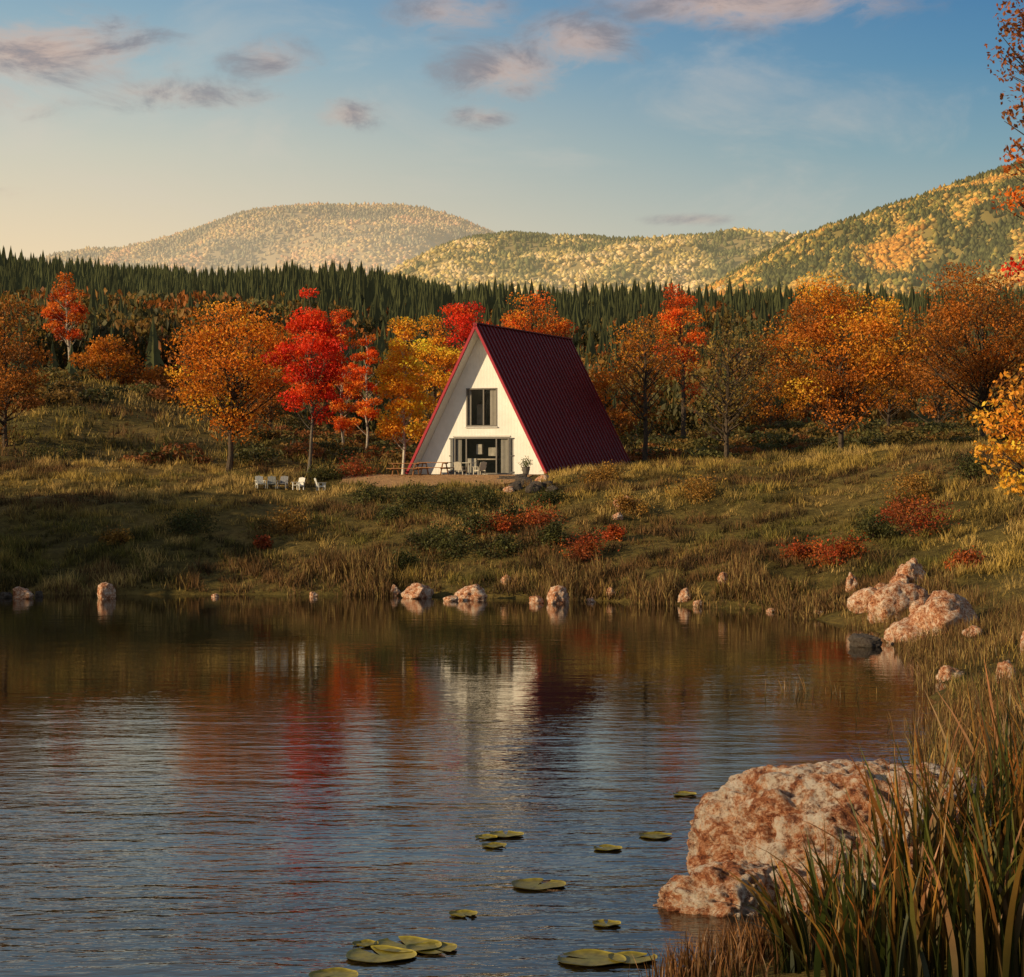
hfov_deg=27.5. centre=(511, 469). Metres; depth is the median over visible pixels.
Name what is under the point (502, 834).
lily pad
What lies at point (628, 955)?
lily pad
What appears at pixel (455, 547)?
green shrub
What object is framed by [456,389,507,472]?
curtains
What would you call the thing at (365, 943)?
lily pad
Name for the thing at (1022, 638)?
rock
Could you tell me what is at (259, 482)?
adirondack chair
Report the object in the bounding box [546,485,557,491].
stone
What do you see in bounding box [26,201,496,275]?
forested hill
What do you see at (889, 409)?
maple tree
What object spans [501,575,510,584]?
rock
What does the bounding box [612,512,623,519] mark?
rock
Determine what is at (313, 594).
rock
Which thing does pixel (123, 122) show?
sky
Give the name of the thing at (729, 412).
oak tree
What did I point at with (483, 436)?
sills
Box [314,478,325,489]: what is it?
adirondack chair
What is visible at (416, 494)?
green shrub
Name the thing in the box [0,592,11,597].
rock
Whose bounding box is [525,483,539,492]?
stone
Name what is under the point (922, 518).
red shrub
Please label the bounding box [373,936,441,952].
lily pad
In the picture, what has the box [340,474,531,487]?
earth terrace
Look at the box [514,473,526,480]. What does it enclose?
stone
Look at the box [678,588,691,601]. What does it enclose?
rock
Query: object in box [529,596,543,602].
rock
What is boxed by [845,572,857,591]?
rock
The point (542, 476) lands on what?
stone
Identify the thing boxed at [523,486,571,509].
green shrub
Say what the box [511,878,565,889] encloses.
lily pad
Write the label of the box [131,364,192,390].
shrub
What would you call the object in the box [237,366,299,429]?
maple tree
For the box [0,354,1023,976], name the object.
ground
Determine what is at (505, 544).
green shrub
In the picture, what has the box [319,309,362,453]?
birch tree
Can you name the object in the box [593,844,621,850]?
lily pad
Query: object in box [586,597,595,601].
rock
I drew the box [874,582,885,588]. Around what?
rock
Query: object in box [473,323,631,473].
roof
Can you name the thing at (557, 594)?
rock
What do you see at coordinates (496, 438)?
door frame
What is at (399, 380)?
birch tree
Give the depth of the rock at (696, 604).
85.52 m
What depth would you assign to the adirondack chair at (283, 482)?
115.31 m
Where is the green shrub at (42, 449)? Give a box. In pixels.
[12,437,91,461]
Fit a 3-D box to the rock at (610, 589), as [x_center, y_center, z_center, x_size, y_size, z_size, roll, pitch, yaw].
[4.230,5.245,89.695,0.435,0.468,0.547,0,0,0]
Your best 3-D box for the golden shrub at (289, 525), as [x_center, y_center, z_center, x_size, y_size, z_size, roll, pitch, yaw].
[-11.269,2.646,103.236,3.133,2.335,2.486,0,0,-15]
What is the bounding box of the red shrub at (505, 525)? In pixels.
[466,508,519,534]
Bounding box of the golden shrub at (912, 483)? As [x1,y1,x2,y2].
[867,459,938,502]
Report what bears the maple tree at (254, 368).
on the ground at (134, 508)
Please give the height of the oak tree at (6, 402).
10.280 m
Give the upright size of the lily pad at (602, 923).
0.029 m
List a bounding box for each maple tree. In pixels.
[68,334,148,385]
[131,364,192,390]
[160,290,309,471]
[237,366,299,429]
[260,287,349,471]
[401,314,462,442]
[432,301,497,389]
[498,290,578,337]
[587,366,637,438]
[653,282,711,437]
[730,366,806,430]
[858,339,931,434]
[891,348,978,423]
[969,0,1023,496]
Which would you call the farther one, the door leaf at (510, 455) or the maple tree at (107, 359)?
the maple tree at (107, 359)
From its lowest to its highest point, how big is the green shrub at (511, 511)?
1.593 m
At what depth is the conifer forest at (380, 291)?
354.44 m
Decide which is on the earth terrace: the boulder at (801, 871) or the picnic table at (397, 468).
the picnic table at (397, 468)
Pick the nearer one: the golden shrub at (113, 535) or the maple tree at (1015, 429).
the maple tree at (1015, 429)
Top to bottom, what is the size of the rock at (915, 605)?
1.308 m
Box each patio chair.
[454,462,466,474]
[473,462,486,474]
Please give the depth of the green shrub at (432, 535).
99.56 m
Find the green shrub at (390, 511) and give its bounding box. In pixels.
[367,499,414,524]
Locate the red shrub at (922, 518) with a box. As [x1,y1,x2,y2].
[876,493,961,538]
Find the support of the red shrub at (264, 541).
on the ground at (134, 508)
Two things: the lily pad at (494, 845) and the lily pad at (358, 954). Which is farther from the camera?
the lily pad at (494, 845)
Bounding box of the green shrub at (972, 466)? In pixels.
[944,450,1005,483]
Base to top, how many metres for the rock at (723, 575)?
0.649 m
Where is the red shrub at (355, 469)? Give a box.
[325,451,380,478]
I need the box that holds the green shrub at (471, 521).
[440,500,502,538]
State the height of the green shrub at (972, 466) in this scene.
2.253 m
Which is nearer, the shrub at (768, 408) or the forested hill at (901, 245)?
the shrub at (768, 408)
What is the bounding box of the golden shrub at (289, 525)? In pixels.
[251,502,313,535]
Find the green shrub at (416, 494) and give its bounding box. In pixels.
[381,477,446,510]
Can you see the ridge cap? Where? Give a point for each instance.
(520, 330)
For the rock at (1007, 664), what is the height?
0.819 m
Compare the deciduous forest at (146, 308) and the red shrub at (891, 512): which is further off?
the deciduous forest at (146, 308)
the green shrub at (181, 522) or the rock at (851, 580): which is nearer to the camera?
the rock at (851, 580)
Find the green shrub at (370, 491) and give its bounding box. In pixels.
[343,477,394,505]
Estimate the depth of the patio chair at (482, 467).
122.85 m
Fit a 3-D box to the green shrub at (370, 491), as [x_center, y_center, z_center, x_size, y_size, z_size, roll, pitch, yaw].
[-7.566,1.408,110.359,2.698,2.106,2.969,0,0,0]
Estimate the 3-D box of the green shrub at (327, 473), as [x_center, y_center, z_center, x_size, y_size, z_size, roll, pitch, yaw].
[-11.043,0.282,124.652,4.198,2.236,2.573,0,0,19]
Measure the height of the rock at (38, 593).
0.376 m
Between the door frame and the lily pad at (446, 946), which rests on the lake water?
the lily pad at (446, 946)
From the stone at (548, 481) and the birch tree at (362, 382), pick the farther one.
the birch tree at (362, 382)
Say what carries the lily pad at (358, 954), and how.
on the lake water
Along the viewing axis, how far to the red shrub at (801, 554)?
90.30 m
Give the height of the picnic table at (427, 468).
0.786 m
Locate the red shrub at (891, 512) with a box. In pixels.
[875,488,932,522]
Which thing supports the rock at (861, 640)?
in the lake water
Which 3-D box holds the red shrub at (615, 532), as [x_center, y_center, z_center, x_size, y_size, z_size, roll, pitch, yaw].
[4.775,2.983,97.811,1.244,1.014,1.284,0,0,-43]
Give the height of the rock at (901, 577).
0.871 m
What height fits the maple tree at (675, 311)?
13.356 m
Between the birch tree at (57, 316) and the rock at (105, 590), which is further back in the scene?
the birch tree at (57, 316)
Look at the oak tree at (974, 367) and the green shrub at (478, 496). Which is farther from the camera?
the oak tree at (974, 367)
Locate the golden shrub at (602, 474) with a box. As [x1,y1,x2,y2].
[571,459,627,483]
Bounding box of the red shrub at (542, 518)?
[504,495,568,531]
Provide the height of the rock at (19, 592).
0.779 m
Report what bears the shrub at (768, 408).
on the ground at (134, 508)
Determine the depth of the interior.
129.62 m
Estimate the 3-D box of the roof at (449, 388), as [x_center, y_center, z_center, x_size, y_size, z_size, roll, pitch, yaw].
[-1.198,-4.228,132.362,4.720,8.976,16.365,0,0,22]
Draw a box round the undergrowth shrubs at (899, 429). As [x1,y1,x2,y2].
[0,364,1023,465]
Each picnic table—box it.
[386,463,420,475]
[415,462,453,474]
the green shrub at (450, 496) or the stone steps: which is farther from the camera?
the stone steps
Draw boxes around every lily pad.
[308,967,357,976]
[346,945,416,962]
[352,939,377,946]
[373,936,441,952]
[406,941,456,954]
[449,909,476,916]
[475,834,496,838]
[482,842,505,847]
[490,830,523,837]
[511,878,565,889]
[557,949,625,966]
[592,919,620,926]
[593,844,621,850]
[608,951,656,963]
[639,832,671,838]
[673,791,696,795]
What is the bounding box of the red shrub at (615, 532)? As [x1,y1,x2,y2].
[595,523,626,540]
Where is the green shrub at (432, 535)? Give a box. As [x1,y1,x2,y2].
[400,515,449,551]
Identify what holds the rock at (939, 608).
on the ground at (134, 508)
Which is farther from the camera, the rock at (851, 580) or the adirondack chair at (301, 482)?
the adirondack chair at (301, 482)
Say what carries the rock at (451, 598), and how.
in the lake water
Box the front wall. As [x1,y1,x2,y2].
[415,337,543,473]
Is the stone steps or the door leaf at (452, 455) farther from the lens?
the door leaf at (452, 455)
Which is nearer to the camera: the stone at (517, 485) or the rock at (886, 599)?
the rock at (886, 599)
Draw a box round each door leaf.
[449,438,453,473]
[509,438,514,473]
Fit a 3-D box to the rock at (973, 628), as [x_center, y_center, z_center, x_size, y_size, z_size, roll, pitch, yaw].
[14.126,5.015,64.156,0.634,0.492,0.761,0,0,0]
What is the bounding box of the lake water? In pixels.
[0,594,947,976]
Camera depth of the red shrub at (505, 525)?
100.47 m
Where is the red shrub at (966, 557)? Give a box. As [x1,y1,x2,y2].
[942,545,993,572]
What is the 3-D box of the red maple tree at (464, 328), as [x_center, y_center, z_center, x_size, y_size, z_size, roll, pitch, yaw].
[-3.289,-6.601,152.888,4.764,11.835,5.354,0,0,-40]
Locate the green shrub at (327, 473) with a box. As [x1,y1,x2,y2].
[296,458,353,480]
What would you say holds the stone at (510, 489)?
on the ground at (134, 508)
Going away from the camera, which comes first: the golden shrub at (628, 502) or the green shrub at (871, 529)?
the green shrub at (871, 529)
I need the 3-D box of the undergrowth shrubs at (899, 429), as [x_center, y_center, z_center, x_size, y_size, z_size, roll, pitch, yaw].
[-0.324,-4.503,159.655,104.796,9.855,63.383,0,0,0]
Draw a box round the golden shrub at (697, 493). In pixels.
[660,469,727,503]
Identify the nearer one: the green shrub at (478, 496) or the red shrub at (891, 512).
the red shrub at (891, 512)
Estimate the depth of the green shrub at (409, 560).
96.23 m
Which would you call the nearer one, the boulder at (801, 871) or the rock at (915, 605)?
the boulder at (801, 871)
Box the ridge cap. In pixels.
[473,322,572,338]
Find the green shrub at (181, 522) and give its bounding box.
[155,502,222,538]
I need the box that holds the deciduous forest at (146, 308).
[0,282,1023,442]
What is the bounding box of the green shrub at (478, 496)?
[462,480,511,512]
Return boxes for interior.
[421,389,548,474]
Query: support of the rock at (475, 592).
on the ground at (134, 508)
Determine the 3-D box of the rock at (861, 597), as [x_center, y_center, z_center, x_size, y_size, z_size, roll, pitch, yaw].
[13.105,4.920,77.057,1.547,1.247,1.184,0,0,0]
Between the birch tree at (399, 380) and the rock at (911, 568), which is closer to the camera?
the rock at (911, 568)
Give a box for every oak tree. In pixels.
[0,295,53,447]
[0,332,23,398]
[589,314,697,463]
[673,309,798,458]
[746,270,937,450]
[895,259,1023,439]
[999,294,1023,362]
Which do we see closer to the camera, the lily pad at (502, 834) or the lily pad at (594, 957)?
the lily pad at (594, 957)
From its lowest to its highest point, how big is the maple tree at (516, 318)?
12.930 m
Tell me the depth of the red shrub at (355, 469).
125.07 m
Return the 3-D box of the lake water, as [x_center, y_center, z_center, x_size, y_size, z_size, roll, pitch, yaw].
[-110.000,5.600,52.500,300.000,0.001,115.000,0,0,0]
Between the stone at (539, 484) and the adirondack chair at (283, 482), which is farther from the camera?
the adirondack chair at (283, 482)
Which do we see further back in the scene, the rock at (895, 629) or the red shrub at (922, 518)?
the red shrub at (922, 518)
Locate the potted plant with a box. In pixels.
[518,456,532,474]
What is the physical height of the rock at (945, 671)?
0.532 m
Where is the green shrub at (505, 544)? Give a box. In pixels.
[471,531,537,561]
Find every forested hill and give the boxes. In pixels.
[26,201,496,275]
[388,226,799,296]
[691,160,1023,298]
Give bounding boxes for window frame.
[466,388,496,426]
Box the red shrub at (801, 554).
[773,535,826,560]
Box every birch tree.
[40,272,89,358]
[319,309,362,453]
[347,333,386,449]
[371,316,440,474]
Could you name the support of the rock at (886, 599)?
on the ground at (134, 508)
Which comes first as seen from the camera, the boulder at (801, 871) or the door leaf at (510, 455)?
the boulder at (801, 871)
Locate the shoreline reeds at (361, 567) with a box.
[0,539,1023,775]
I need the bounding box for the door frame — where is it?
[454,437,508,473]
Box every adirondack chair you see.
[254,476,266,487]
[267,476,275,488]
[277,476,287,487]
[292,477,304,489]
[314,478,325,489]
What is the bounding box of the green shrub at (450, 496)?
[409,481,481,518]
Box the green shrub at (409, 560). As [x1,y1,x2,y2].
[382,542,432,570]
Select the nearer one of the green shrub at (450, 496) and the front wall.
the green shrub at (450, 496)
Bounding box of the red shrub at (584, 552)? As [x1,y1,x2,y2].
[553,527,619,564]
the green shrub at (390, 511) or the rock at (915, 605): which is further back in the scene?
the green shrub at (390, 511)
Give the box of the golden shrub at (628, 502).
[598,490,654,518]
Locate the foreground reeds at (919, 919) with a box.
[628,639,1023,976]
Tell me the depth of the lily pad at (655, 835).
31.94 m
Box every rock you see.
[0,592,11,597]
[13,586,33,598]
[35,591,42,596]
[97,582,115,598]
[309,591,317,596]
[389,584,400,595]
[401,583,433,598]
[443,595,458,600]
[454,584,486,600]
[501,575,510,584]
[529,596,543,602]
[546,585,569,603]
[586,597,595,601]
[606,587,615,595]
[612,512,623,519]
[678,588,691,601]
[693,600,701,606]
[717,572,727,582]
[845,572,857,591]
[847,587,877,613]
[848,633,882,646]
[867,580,928,623]
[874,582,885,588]
[884,617,926,644]
[889,574,908,582]
[896,557,926,584]
[908,598,925,617]
[910,590,979,635]
[935,665,964,681]
[962,625,982,637]
[996,660,1016,682]
[1020,631,1023,651]
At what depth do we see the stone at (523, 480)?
117.40 m
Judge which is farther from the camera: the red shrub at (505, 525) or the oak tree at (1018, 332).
the oak tree at (1018, 332)
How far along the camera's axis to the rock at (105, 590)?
90.81 m
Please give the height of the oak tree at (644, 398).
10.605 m
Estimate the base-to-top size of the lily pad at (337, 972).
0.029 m
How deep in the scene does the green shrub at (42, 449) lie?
134.47 m
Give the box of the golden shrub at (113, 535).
[95,525,133,545]
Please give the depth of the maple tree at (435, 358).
149.08 m
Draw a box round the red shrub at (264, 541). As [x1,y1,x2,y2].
[252,534,273,549]
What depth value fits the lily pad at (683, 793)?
36.05 m
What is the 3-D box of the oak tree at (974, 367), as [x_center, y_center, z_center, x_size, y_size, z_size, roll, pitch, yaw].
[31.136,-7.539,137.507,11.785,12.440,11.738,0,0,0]
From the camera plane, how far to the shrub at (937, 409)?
164.60 m
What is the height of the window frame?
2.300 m
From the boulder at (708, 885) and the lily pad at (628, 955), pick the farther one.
the boulder at (708, 885)
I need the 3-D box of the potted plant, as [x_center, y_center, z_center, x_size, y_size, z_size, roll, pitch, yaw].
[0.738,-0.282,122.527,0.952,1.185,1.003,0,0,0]
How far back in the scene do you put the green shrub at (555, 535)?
97.50 m
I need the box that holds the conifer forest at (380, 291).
[0,245,1023,435]
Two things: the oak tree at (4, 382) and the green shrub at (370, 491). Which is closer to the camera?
the green shrub at (370, 491)
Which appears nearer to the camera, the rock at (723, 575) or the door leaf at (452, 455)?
the rock at (723, 575)
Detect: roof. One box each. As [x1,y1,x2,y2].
[405,323,486,473]
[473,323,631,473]
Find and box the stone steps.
[497,476,514,478]
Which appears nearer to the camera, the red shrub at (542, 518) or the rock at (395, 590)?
the rock at (395, 590)
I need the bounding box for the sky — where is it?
[0,0,1023,259]
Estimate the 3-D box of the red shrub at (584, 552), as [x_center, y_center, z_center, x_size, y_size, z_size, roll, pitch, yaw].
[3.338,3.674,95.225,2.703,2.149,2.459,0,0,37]
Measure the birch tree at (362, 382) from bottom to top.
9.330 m
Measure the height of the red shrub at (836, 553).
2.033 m
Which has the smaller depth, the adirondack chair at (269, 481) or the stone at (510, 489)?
the stone at (510, 489)
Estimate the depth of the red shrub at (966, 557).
79.72 m
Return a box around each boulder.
[653,860,777,916]
[686,758,1011,890]
[768,863,856,914]
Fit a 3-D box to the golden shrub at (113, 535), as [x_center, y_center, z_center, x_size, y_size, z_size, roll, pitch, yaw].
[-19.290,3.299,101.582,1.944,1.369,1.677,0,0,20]
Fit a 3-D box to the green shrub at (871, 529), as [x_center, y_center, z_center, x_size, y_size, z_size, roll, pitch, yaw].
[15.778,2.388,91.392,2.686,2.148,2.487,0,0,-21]
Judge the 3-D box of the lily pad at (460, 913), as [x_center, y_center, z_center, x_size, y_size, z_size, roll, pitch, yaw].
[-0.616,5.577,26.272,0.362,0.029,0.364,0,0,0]
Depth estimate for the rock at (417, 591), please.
91.17 m
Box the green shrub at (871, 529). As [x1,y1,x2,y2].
[845,501,905,544]
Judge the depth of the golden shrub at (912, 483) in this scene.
98.47 m
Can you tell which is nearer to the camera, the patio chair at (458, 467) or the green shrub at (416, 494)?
the green shrub at (416, 494)
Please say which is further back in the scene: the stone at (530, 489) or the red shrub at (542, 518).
the stone at (530, 489)
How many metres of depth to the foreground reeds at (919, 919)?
22.14 m
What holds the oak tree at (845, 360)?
on the ground at (134, 508)
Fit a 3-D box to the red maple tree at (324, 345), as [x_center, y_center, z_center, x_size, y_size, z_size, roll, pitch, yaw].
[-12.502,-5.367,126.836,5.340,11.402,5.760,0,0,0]
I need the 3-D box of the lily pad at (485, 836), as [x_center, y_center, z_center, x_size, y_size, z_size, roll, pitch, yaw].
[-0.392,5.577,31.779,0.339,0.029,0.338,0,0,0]
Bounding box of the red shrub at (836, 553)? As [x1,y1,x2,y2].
[803,529,874,568]
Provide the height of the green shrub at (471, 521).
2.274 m
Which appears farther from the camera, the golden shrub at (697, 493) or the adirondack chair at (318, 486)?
the adirondack chair at (318, 486)
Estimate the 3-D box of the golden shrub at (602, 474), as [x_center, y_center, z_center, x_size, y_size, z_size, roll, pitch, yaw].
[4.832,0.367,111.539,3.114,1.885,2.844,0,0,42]
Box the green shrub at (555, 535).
[526,513,569,548]
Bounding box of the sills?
[451,427,510,474]
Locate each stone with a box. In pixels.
[503,486,513,492]
[508,481,521,490]
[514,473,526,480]
[516,477,532,485]
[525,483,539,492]
[530,481,544,490]
[535,475,548,481]
[543,480,552,488]
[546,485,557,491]
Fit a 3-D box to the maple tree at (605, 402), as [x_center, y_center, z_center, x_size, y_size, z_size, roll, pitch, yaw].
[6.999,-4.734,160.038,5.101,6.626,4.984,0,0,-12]
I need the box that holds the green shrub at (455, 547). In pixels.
[415,517,486,560]
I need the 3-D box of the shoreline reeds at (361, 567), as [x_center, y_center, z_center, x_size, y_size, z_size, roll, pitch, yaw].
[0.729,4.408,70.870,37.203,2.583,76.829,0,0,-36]
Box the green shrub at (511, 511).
[491,499,539,522]

